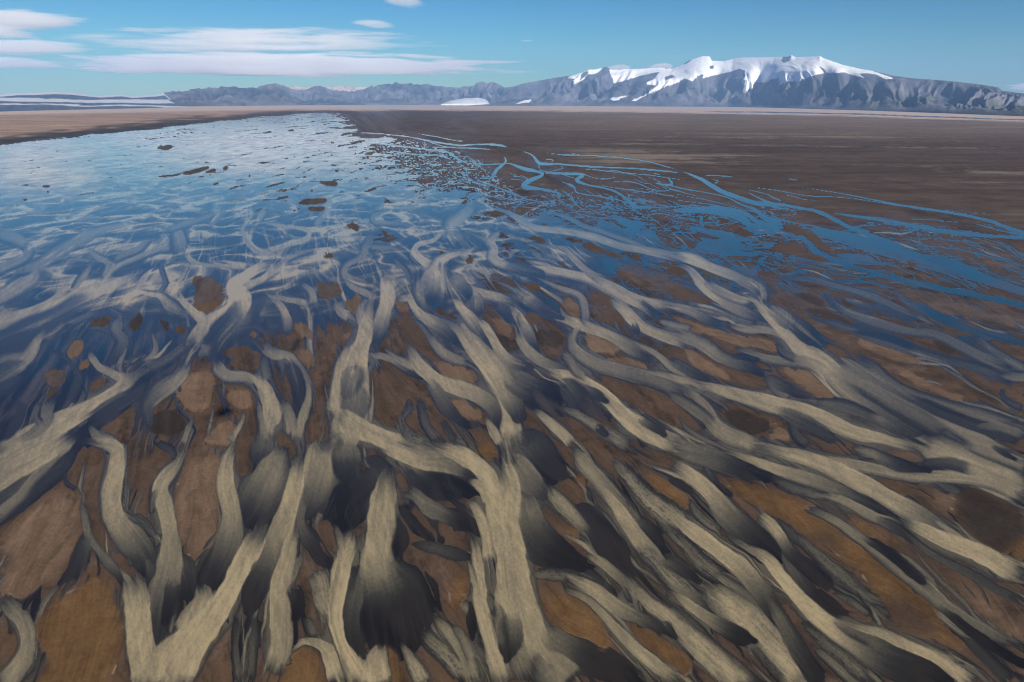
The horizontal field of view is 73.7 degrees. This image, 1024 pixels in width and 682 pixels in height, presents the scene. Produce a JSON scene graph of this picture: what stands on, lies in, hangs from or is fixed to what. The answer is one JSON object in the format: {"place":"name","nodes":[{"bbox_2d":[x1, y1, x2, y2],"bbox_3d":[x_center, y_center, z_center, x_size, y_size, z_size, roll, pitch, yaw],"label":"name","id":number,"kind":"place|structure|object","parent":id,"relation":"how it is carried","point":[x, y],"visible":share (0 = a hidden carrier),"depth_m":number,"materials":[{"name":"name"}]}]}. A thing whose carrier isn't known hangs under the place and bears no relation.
{"place":"outdoors","nodes":[
{"label":"outdoors","id":0,"kind":"place"},
{"bbox_2d":[0,92,186,111],"bbox_3d":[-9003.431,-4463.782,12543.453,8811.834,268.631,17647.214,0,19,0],"label":"ice field hills","id":1,"kind":"structure","parent":0,"point":[42,101],"depth_m":9840.43,"materials":[{"name":"white snow"}]},
{"bbox_2d":[289,85,366,91],"bbox_3d":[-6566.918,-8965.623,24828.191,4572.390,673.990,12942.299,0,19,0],"label":"pale mountains","id":2,"kind":"structure","parent":0,"point":[343,88],"depth_m":25327.24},
{"bbox_2d":[164,81,503,105],"bbox_3d":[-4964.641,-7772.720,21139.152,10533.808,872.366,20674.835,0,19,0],"label":"mountain range","id":3,"kind":"structure","parent":0,"point":[276,94],"depth_m":21511.47,"materials":[{"name":"stone"}]},
{"bbox_2d":[0,111,1023,681],"bbox_3d":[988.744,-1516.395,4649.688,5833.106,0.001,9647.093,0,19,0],"label":"river","id":4,"kind":"structure","parent":0,"point":[132,239],"depth_m":226.66,"materials":[{"name":"liquid"}]},
{"bbox_2d":[0,105,1023,681],"bbox_3d":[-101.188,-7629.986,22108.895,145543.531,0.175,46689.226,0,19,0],"label":"sand plain","id":5,"kind":"structure","parent":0,"point":[972,163],"depth_m":318.31,"materials":[{"name":"brown sand"}]},
{"bbox_2d":[0,0,1023,95],"label":"sky","id":6,"kind":"structure","parent":0,"point":[89,47],"materials":[{"name":"blue"}]},
{"bbox_2d":[469,55,1023,115],"bbox_3d":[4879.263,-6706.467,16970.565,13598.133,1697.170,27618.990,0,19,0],"label":"mountain","id":7,"kind":"structure","parent":0,"point":[817,82],"depth_m":19215.16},
{"label":"ground","id":8,"kind":"structure","parent":0,"visible":0},
{"bbox_2d":[441,98,488,104],"bbox_3d":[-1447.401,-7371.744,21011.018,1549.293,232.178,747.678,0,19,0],"label":"glacier","id":9,"kind":"object","parent":8,"relation":"on","point":[472,101],"visible":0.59,"depth_m":20916.54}
]}

